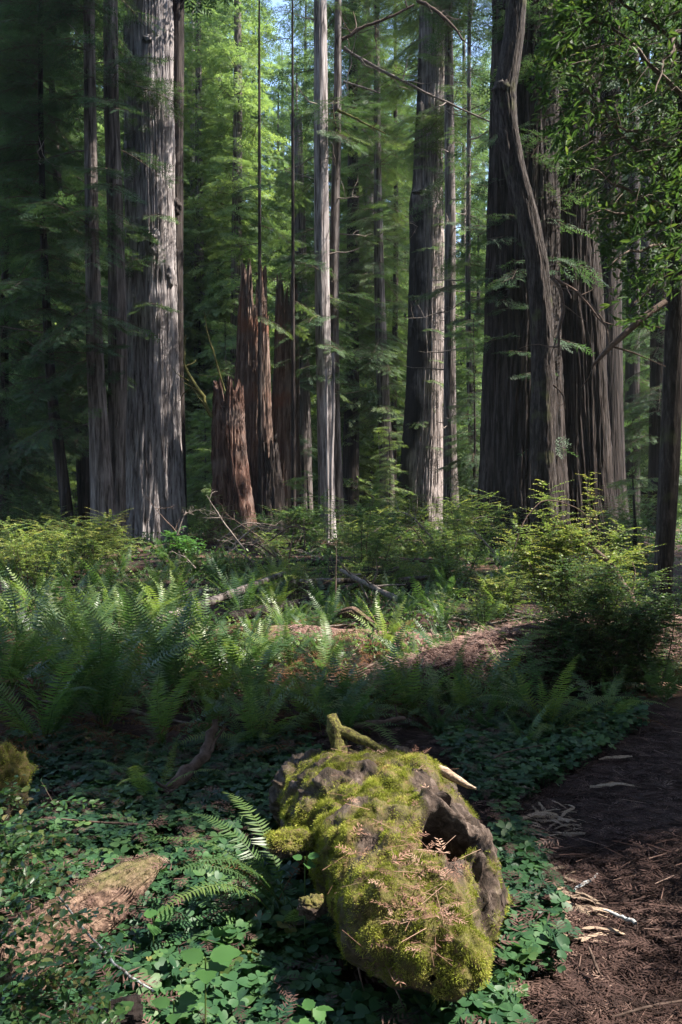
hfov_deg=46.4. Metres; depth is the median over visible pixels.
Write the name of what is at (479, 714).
sword fern
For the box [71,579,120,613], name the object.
sword fern
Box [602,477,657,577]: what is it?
young conifer
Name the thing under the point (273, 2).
sky
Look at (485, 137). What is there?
conifer tree
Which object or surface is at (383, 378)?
redwood tree
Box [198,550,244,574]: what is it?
sword fern
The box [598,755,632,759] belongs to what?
wood splinter
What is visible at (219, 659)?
sword fern
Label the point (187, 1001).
broadleaf seedling
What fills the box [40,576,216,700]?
sword fern
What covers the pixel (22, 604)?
sword fern
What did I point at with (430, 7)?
hanging branch
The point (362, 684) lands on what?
sword fern
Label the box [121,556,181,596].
sword fern
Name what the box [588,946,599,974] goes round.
fallen branch
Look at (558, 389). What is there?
hanging branch
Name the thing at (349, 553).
huckleberry shrub
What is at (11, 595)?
sword fern
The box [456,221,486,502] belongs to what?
young conifer
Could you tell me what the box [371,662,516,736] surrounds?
sword fern
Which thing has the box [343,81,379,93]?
hanging branch
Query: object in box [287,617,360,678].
sword fern
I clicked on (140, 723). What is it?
dead frond litter
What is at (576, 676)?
sword fern
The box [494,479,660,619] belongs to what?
huckleberry shrub
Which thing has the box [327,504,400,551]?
huckleberry shrub
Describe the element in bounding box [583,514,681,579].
huckleberry shrub
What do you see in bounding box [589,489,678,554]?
huckleberry shrub
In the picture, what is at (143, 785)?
sword fern
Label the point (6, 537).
huckleberry shrub
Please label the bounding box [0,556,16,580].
sword fern
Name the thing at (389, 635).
sword fern
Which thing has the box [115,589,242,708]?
sword fern
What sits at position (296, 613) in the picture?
sword fern
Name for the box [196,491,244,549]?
dead branch
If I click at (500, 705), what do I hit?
sword fern
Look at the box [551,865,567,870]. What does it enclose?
wood splinter
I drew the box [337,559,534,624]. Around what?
fallen branch
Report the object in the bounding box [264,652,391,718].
sword fern
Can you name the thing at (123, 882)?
rotten log
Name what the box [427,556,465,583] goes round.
huckleberry shrub
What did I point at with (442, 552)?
huckleberry shrub
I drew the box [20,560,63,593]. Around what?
sword fern
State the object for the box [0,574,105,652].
sword fern
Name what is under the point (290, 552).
dead branch
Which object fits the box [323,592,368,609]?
sword fern
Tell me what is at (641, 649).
huckleberry shrub
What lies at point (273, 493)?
broken stump
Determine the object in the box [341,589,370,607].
sword fern
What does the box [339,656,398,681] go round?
fallen stick
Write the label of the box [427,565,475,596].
sword fern
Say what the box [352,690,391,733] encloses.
sword fern
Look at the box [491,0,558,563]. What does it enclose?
tanoak tree
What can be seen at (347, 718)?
sword fern
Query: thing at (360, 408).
young conifer
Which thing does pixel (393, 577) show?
huckleberry shrub
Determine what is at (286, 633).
sword fern
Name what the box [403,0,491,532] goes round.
redwood tree
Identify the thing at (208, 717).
sword fern
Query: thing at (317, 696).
sword fern
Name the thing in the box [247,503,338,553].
huckleberry shrub
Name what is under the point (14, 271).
conifer tree
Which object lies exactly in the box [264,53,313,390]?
conifer tree
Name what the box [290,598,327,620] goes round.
sword fern
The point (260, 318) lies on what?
redwood tree
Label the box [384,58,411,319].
conifer tree
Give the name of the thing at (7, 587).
fallen log
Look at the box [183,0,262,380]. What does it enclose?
conifer tree
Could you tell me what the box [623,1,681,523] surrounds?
redwood tree
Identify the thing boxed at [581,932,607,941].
wood splinter
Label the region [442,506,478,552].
huckleberry shrub
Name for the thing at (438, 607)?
sword fern
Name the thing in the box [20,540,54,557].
huckleberry shrub
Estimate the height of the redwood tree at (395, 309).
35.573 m
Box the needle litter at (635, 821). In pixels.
[478,698,681,1023]
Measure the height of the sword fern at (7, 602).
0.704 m
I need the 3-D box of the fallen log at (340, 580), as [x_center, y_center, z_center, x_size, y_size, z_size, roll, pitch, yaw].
[-0.803,1.238,12.640,2.056,0.378,0.161,0,0,-2]
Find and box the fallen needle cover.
[359,611,681,690]
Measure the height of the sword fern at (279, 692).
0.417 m
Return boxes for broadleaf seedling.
[90,991,134,1023]
[144,905,175,954]
[151,992,197,1023]
[181,944,241,1023]
[289,998,333,1023]
[292,852,319,948]
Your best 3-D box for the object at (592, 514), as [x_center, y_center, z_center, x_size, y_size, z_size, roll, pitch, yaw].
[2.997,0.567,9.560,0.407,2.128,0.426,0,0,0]
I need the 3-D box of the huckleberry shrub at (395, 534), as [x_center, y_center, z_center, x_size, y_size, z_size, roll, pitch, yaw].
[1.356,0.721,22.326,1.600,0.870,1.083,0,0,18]
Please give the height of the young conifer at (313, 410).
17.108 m
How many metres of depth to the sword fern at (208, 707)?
5.40 m
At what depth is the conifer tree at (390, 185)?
58.07 m
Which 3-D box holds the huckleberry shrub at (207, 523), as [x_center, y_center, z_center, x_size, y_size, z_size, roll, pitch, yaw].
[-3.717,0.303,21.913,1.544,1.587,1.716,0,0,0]
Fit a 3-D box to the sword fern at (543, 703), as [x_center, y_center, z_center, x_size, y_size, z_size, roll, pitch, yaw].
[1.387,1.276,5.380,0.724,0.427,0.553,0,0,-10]
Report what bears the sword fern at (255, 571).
on the ground
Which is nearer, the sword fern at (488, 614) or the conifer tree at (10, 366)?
the sword fern at (488, 614)
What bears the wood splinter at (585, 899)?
on the needle litter at (635, 821)
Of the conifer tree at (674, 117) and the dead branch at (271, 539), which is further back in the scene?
the conifer tree at (674, 117)
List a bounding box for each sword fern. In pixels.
[0,551,15,575]
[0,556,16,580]
[0,559,97,703]
[0,565,93,612]
[0,570,34,608]
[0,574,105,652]
[0,576,52,615]
[0,578,145,670]
[0,583,29,620]
[0,587,58,630]
[0,611,155,749]
[4,601,210,731]
[4,610,69,690]
[19,578,164,670]
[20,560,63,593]
[24,584,119,642]
[29,590,72,619]
[30,564,56,587]
[34,558,81,583]
[36,550,75,565]
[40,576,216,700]
[46,557,102,608]
[55,555,87,577]
[59,549,132,591]
[62,663,247,787]
[63,576,154,629]
[63,588,186,653]
[71,560,154,602]
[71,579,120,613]
[73,624,147,692]
[85,738,222,808]
[95,609,223,709]
[102,544,140,579]
[107,585,215,646]
[115,567,226,620]
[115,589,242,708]
[117,569,165,599]
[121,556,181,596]
[130,609,221,672]
[137,614,302,678]
[138,567,198,608]
[138,792,306,915]
[139,554,171,575]
[141,534,184,563]
[148,574,240,642]
[149,648,370,757]
[154,552,202,584]
[162,651,258,707]
[165,552,188,571]
[169,595,328,689]
[176,618,291,686]
[176,679,251,730]
[178,541,213,575]
[181,702,232,736]
[186,646,309,716]
[194,547,233,581]
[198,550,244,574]
[198,560,271,609]
[199,570,249,590]
[207,571,280,611]
[219,625,294,678]
[220,656,305,743]
[225,614,281,656]
[226,601,345,681]
[231,610,273,636]
[231,671,309,721]
[234,559,270,581]
[237,581,304,615]
[241,618,274,658]
[242,567,306,600]
[244,904,331,970]
[246,637,422,750]
[248,556,288,582]
[250,599,306,625]
[252,661,343,729]
[254,573,291,603]
[258,555,309,580]
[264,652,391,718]
[265,596,315,624]
[266,649,329,708]
[280,618,441,719]
[284,673,401,740]
[287,611,329,632]
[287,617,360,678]
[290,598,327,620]
[292,611,370,663]
[297,630,328,657]
[298,573,357,611]
[298,585,356,626]
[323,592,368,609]
[330,667,389,704]
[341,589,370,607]
[346,598,432,648]
[352,589,400,620]
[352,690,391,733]
[354,639,457,717]
[361,649,451,706]
[366,571,403,602]
[366,647,436,684]
[368,647,475,721]
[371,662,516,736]
[374,631,453,659]
[381,583,436,608]
[383,616,492,669]
[385,593,426,620]
[388,607,418,631]
[396,543,425,557]
[398,572,459,618]
[399,692,480,735]
[402,640,421,656]
[405,618,458,647]
[413,592,465,622]
[413,649,504,720]
[415,558,441,581]
[416,631,508,704]
[421,662,482,711]
[423,595,456,615]
[424,587,447,604]
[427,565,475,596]
[428,612,460,633]
[429,581,465,608]
[433,624,466,644]
[437,576,466,598]
[445,660,487,696]
[453,543,491,566]
[454,656,560,719]
[456,594,504,626]
[458,573,530,618]
[458,667,540,711]
[460,614,484,633]
[463,685,515,728]
[473,567,501,588]
[475,646,638,745]
[477,560,509,579]
[481,638,544,694]
[483,630,584,698]
[484,547,521,570]
[487,543,507,562]
[494,702,551,745]
[498,664,605,724]
[533,670,669,732]
[576,664,634,709]
[585,638,667,691]
[624,651,681,702]
[652,646,680,683]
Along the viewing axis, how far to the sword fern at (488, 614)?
10.31 m
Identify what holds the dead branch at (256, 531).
attached to the dead branch at (269, 552)
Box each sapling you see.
[325,368,328,542]
[329,353,334,542]
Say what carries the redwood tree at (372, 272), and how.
on the ground
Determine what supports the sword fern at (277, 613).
on the ground
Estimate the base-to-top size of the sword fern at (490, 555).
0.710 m
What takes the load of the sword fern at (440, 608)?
on the ground
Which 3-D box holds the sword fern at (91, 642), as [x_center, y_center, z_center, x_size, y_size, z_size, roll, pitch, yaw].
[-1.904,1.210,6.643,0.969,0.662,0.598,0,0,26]
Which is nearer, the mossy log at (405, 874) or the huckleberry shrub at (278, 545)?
the mossy log at (405, 874)
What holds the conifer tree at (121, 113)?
on the ground
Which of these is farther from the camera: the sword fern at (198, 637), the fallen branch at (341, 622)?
the fallen branch at (341, 622)
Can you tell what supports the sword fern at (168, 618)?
on the ground
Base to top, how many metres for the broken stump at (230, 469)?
5.546 m
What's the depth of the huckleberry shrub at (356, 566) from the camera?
12.89 m
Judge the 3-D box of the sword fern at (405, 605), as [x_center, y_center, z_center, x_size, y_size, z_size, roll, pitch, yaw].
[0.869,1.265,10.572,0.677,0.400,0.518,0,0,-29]
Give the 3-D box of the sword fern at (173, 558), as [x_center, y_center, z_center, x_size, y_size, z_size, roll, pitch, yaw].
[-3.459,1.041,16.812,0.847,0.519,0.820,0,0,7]
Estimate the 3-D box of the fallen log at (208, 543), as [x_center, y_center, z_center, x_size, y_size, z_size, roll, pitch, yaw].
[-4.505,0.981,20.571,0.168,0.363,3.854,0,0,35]
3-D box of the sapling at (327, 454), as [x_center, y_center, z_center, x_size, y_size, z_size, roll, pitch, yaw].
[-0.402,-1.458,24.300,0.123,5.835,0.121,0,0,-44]
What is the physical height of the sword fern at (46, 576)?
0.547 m
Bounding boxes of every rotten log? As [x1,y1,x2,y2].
[0,848,167,1011]
[173,624,465,650]
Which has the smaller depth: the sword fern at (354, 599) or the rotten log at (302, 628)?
the rotten log at (302, 628)
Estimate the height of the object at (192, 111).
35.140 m
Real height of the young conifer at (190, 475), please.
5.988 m
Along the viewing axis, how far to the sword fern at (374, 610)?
10.31 m
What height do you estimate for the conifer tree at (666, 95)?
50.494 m
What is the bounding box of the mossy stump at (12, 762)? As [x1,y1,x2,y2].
[0,738,35,826]
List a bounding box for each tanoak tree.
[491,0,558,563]
[522,0,681,611]
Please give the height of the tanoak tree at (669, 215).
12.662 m
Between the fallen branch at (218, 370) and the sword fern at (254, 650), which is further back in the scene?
the fallen branch at (218, 370)
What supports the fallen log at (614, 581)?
on the ground
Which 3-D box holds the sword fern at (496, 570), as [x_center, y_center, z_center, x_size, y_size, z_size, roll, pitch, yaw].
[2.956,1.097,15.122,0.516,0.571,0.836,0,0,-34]
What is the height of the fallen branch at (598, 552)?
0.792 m
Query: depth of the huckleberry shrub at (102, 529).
16.46 m
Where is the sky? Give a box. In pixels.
[73,0,679,299]
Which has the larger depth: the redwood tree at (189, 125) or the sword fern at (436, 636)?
the redwood tree at (189, 125)
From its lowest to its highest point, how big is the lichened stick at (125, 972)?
0.314 m
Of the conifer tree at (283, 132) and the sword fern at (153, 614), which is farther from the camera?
the conifer tree at (283, 132)
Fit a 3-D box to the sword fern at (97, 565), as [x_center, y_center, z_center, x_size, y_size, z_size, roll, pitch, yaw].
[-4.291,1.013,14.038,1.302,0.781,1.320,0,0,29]
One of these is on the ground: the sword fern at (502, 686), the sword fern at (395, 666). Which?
the sword fern at (502, 686)
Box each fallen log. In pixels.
[0,580,23,601]
[74,564,237,577]
[95,571,286,646]
[104,542,219,559]
[169,575,429,598]
[224,566,398,622]
[231,578,354,601]
[234,558,330,567]
[253,556,449,562]
[307,556,392,567]
[328,556,451,604]
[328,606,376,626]
[378,614,681,697]
[559,577,649,586]
[668,662,681,681]
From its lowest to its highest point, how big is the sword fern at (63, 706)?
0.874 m
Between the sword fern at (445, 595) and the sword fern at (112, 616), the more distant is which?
the sword fern at (445, 595)
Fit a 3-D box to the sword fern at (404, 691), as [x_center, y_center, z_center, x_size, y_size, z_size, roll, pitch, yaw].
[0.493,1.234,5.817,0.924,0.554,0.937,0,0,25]
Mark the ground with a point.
(672, 890)
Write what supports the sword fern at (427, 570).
on the ground
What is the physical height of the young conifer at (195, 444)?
9.386 m
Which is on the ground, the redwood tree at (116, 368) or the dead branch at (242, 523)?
the redwood tree at (116, 368)
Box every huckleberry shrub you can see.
[0,512,94,597]
[0,522,55,559]
[0,535,45,578]
[0,774,141,1023]
[1,488,71,538]
[2,540,64,580]
[4,529,25,542]
[13,507,135,571]
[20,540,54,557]
[48,518,139,581]
[89,532,148,565]
[180,494,235,548]
[200,551,236,572]
[201,543,266,578]
[211,530,244,546]
[219,512,266,550]
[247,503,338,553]
[254,529,305,559]
[259,556,330,599]
[270,506,333,555]
[282,474,428,594]
[322,525,386,553]
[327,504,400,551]
[329,556,391,598]
[331,545,371,555]
[341,525,412,568]
[348,527,400,550]
[350,547,381,567]
[355,565,410,596]
[360,484,436,539]
[365,524,416,544]
[365,531,410,553]
[367,553,421,583]
[388,520,484,567]
[390,501,435,535]
[391,533,501,594]
[392,544,435,565]
[401,497,527,574]
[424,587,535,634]
[427,487,529,563]
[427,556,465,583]
[429,501,472,536]
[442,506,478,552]
[467,556,536,619]
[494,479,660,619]
[497,594,629,694]
[531,548,681,693]
[558,596,681,698]
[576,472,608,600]
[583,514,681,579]
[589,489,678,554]
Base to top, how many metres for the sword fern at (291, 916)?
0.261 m
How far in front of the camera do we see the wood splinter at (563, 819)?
3.78 m
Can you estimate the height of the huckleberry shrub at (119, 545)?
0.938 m
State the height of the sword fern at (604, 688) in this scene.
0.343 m
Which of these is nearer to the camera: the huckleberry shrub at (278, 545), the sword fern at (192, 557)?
the sword fern at (192, 557)
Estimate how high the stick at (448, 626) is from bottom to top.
0.378 m
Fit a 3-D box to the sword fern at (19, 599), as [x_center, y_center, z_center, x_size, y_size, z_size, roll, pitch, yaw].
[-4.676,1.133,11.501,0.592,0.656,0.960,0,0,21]
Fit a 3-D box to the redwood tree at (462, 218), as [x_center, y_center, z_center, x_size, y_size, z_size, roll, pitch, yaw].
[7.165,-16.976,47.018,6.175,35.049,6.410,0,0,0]
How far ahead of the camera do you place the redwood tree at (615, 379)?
26.50 m
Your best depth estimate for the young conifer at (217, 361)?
45.29 m
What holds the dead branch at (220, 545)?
on the ground
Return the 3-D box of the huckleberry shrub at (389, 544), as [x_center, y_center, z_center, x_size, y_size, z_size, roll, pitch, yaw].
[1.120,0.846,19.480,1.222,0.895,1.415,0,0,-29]
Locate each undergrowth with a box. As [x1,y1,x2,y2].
[0,509,681,582]
[0,560,681,724]
[11,494,681,517]
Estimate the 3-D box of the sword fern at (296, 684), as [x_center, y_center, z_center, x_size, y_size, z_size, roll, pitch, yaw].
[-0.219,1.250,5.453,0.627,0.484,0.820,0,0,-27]
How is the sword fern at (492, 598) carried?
on the ground
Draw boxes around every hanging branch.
[337,108,386,137]
[338,0,413,53]
[343,26,489,121]
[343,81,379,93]
[416,0,470,47]
[519,276,585,368]
[553,384,565,409]
[555,278,624,328]
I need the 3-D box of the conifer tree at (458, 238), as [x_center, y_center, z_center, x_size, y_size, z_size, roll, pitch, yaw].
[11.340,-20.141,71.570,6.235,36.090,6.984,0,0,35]
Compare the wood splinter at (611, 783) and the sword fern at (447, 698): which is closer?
the wood splinter at (611, 783)
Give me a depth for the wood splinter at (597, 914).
2.92 m
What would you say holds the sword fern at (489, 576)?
on the ground
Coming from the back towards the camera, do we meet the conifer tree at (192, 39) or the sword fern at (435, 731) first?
the conifer tree at (192, 39)
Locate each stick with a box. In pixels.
[41,700,190,724]
[58,896,153,991]
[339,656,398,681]
[343,614,384,628]
[345,593,380,603]
[447,624,455,644]
[574,873,597,889]
[603,909,636,924]
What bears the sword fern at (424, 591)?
on the ground
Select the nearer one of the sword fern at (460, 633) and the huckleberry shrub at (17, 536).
the sword fern at (460, 633)
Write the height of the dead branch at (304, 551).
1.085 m
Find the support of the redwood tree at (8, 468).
on the ground
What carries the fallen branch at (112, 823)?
on the clover cover
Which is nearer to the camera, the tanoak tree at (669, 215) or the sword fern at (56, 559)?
the tanoak tree at (669, 215)
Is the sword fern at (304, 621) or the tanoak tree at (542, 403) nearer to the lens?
the sword fern at (304, 621)
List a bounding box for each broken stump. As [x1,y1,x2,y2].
[208,375,257,537]
[256,432,288,538]
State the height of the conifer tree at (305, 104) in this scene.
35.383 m
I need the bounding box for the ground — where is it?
[0,502,681,1023]
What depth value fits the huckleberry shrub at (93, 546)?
15.00 m
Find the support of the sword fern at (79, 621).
on the ground
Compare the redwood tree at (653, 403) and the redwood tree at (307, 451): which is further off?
the redwood tree at (307, 451)
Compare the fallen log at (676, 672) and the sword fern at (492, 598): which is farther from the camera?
the sword fern at (492, 598)
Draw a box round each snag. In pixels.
[234,258,267,507]
[271,272,301,536]
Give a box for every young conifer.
[0,239,107,525]
[9,231,107,515]
[9,379,74,535]
[30,439,77,520]
[183,284,226,513]
[186,321,236,529]
[186,394,212,524]
[186,411,212,519]
[187,247,271,478]
[187,286,230,509]
[253,253,316,490]
[267,244,317,497]
[269,470,325,547]
[270,332,317,512]
[290,266,342,441]
[311,285,398,501]
[311,352,379,512]
[314,244,407,491]
[340,285,405,515]
[361,246,408,482]
[362,418,414,526]
[436,319,483,527]
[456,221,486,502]
[456,242,484,412]
[456,351,481,518]
[456,351,482,513]
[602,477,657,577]
[622,266,681,509]
[641,438,681,523]
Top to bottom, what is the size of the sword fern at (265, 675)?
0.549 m
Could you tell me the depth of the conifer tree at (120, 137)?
51.88 m
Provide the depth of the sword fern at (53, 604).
10.21 m
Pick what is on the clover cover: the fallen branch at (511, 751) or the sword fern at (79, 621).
the fallen branch at (511, 751)
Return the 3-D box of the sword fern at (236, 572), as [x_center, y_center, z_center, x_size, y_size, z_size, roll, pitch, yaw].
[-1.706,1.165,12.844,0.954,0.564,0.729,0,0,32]
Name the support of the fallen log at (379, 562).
on the ground
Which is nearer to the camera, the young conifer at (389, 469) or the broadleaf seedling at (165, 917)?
the broadleaf seedling at (165, 917)
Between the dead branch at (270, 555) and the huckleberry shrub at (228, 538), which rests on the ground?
the huckleberry shrub at (228, 538)
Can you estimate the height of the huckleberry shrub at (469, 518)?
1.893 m
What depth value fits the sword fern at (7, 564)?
15.75 m
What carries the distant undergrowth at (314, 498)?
on the ground
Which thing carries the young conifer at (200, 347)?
on the ground
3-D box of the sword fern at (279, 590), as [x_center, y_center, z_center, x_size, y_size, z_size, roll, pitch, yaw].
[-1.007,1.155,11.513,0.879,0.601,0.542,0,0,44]
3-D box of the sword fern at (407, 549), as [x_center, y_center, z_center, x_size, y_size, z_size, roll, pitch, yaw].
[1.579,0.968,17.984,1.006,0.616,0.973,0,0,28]
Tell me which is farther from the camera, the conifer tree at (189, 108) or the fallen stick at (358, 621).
the conifer tree at (189, 108)
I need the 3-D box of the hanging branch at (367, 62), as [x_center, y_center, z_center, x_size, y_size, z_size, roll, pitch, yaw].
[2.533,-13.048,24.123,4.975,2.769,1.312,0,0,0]
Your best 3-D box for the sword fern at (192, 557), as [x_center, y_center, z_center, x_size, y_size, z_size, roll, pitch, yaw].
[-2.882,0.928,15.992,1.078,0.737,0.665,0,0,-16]
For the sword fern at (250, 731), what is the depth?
4.94 m
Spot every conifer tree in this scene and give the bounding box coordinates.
[0,2,83,458]
[0,30,51,413]
[45,0,107,513]
[45,0,124,428]
[96,4,124,365]
[101,2,184,386]
[102,23,205,408]
[103,0,213,455]
[183,0,242,259]
[183,0,248,448]
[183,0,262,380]
[183,0,290,457]
[221,16,290,393]
[223,0,288,347]
[254,84,306,346]
[262,49,298,239]
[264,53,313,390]
[272,0,339,398]
[296,26,345,387]
[310,3,403,404]
[362,60,409,453]
[383,4,475,366]
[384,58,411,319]
[403,54,461,316]
[454,96,487,398]
[460,45,490,340]
[460,59,490,349]
[621,0,652,421]
[640,18,680,238]
[666,3,681,448]
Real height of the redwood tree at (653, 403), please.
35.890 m
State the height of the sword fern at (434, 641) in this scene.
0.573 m
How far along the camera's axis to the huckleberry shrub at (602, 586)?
6.45 m
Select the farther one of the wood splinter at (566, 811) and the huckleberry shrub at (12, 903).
the wood splinter at (566, 811)
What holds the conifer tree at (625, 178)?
on the ground
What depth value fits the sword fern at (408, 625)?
9.37 m
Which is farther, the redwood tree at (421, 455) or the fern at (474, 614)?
the redwood tree at (421, 455)
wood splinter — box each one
[515,812,557,823]
[549,819,576,831]
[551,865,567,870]
[552,824,570,829]
[553,831,584,836]
[557,816,569,822]
[561,807,574,816]
[564,877,585,885]
[565,894,602,904]
[569,904,620,914]
[573,889,597,900]
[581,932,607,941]
[582,926,625,934]
[590,781,634,787]
[590,913,609,918]
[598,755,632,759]
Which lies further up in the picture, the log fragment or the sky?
the sky
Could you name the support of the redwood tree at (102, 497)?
on the ground
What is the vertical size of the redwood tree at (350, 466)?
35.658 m
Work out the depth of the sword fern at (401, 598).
11.20 m
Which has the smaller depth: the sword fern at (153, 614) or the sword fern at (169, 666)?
the sword fern at (169, 666)
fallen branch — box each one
[61,818,157,825]
[155,719,225,799]
[172,335,213,417]
[203,309,229,390]
[306,609,387,628]
[321,538,336,607]
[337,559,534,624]
[354,704,405,738]
[464,570,493,591]
[481,745,542,767]
[511,500,600,557]
[579,537,637,606]
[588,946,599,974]
[611,1000,681,1016]
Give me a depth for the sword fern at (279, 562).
14.22 m
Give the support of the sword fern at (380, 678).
on the ground
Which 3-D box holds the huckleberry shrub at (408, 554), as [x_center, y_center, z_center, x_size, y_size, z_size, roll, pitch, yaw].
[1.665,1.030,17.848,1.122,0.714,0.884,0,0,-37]
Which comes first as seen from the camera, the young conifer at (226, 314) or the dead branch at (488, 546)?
the dead branch at (488, 546)
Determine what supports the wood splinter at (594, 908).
on the needle litter at (635, 821)
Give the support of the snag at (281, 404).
on the ground
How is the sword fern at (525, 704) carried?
on the ground
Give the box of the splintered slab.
[255,304,272,511]
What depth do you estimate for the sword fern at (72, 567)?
15.42 m
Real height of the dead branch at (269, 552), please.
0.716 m
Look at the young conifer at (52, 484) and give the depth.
37.60 m
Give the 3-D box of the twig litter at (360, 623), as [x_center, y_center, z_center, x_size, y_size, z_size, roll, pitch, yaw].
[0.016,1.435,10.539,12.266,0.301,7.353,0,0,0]
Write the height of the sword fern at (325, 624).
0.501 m
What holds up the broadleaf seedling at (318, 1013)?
on the ground
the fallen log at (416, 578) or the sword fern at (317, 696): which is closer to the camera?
the sword fern at (317, 696)
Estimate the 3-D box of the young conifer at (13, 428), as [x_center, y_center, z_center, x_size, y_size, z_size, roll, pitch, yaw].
[-12.162,-1.620,29.987,4.366,6.787,4.576,0,0,0]
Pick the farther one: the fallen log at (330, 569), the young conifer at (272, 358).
the young conifer at (272, 358)
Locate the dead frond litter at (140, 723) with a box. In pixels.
[0,615,545,774]
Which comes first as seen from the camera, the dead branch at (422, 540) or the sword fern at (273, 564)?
the sword fern at (273, 564)
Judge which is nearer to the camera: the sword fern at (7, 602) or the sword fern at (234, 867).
the sword fern at (234, 867)
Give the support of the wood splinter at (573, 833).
on the needle litter at (635, 821)
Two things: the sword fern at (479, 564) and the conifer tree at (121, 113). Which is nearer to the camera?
the sword fern at (479, 564)
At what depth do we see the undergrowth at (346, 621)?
10.46 m
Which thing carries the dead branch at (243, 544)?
in the forest undergrowth at (297, 545)
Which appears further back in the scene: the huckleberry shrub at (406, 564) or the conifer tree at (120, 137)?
the conifer tree at (120, 137)
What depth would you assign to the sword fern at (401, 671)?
5.98 m
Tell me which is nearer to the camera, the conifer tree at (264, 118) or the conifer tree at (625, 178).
the conifer tree at (264, 118)
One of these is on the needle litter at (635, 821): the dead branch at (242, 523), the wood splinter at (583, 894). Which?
the wood splinter at (583, 894)
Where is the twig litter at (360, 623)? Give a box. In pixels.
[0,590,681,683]
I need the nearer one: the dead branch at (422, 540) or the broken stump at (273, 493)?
the dead branch at (422, 540)
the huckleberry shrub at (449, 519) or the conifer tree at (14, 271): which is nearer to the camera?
the huckleberry shrub at (449, 519)
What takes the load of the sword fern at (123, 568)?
on the ground
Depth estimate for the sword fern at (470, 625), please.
9.07 m
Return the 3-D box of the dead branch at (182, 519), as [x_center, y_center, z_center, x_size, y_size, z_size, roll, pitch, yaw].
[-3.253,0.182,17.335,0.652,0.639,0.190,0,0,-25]
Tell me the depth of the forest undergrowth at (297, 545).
18.70 m
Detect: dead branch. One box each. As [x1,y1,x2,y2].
[146,495,179,535]
[171,550,195,568]
[176,506,201,534]
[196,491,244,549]
[213,534,236,552]
[216,495,277,544]
[218,518,278,540]
[218,530,275,556]
[221,538,253,570]
[226,536,260,554]
[233,515,282,547]
[250,544,289,567]
[255,514,283,541]
[269,513,312,549]
[276,518,295,563]
[279,538,320,559]
[293,522,306,546]
[388,490,432,539]
[392,516,434,545]
[396,520,425,545]
[463,527,493,552]
[491,521,536,543]
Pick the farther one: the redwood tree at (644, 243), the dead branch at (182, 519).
the redwood tree at (644, 243)
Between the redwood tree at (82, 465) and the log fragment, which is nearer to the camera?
the log fragment
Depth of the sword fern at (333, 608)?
9.98 m
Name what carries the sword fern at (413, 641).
on the ground
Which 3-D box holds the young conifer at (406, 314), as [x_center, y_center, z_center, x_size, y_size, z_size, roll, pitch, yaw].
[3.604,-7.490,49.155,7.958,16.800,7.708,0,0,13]
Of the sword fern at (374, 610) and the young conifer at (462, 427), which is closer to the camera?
the sword fern at (374, 610)
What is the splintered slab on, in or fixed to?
attached to the broken stump at (273, 493)
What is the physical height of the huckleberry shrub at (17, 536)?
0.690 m
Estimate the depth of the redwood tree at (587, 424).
21.83 m
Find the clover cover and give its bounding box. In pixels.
[0,695,652,1023]
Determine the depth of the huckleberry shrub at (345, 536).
19.91 m
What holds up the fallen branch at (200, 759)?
on the ground
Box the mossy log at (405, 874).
[263,713,514,1011]
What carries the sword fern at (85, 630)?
on the ground
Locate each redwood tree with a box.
[0,0,106,541]
[0,0,112,546]
[0,0,124,532]
[0,0,160,548]
[25,0,204,544]
[95,0,187,542]
[173,0,242,526]
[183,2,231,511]
[183,23,229,392]
[202,0,303,539]
[238,0,317,540]
[246,112,360,512]
[253,0,377,538]
[271,0,396,538]
[304,0,408,525]
[313,2,408,514]
[329,0,417,519]
[343,0,418,497]
[356,0,491,534]
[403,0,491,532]
[428,0,491,508]
[438,0,607,556]
[443,11,489,486]
[558,0,639,553]
[599,0,681,541]
[621,2,681,535]
[621,19,680,517]
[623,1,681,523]
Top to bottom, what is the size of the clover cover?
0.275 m
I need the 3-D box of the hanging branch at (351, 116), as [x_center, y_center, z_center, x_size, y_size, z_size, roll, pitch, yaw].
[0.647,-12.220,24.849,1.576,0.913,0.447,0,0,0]
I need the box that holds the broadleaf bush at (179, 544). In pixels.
[157,526,205,563]
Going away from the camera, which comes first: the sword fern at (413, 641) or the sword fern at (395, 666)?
the sword fern at (395, 666)
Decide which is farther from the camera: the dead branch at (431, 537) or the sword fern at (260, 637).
the dead branch at (431, 537)
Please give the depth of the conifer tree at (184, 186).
49.49 m
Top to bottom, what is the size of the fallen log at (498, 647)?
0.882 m
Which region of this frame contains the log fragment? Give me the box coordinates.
[102,993,142,1023]
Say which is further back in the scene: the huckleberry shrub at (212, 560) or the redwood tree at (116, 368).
the redwood tree at (116, 368)
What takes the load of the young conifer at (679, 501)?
on the ground
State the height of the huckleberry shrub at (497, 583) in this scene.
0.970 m
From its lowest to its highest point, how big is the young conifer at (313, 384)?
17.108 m
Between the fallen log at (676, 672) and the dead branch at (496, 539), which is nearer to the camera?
the fallen log at (676, 672)
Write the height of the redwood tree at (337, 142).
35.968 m
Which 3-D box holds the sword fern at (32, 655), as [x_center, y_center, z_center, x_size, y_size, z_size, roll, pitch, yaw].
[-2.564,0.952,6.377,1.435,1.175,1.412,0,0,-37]

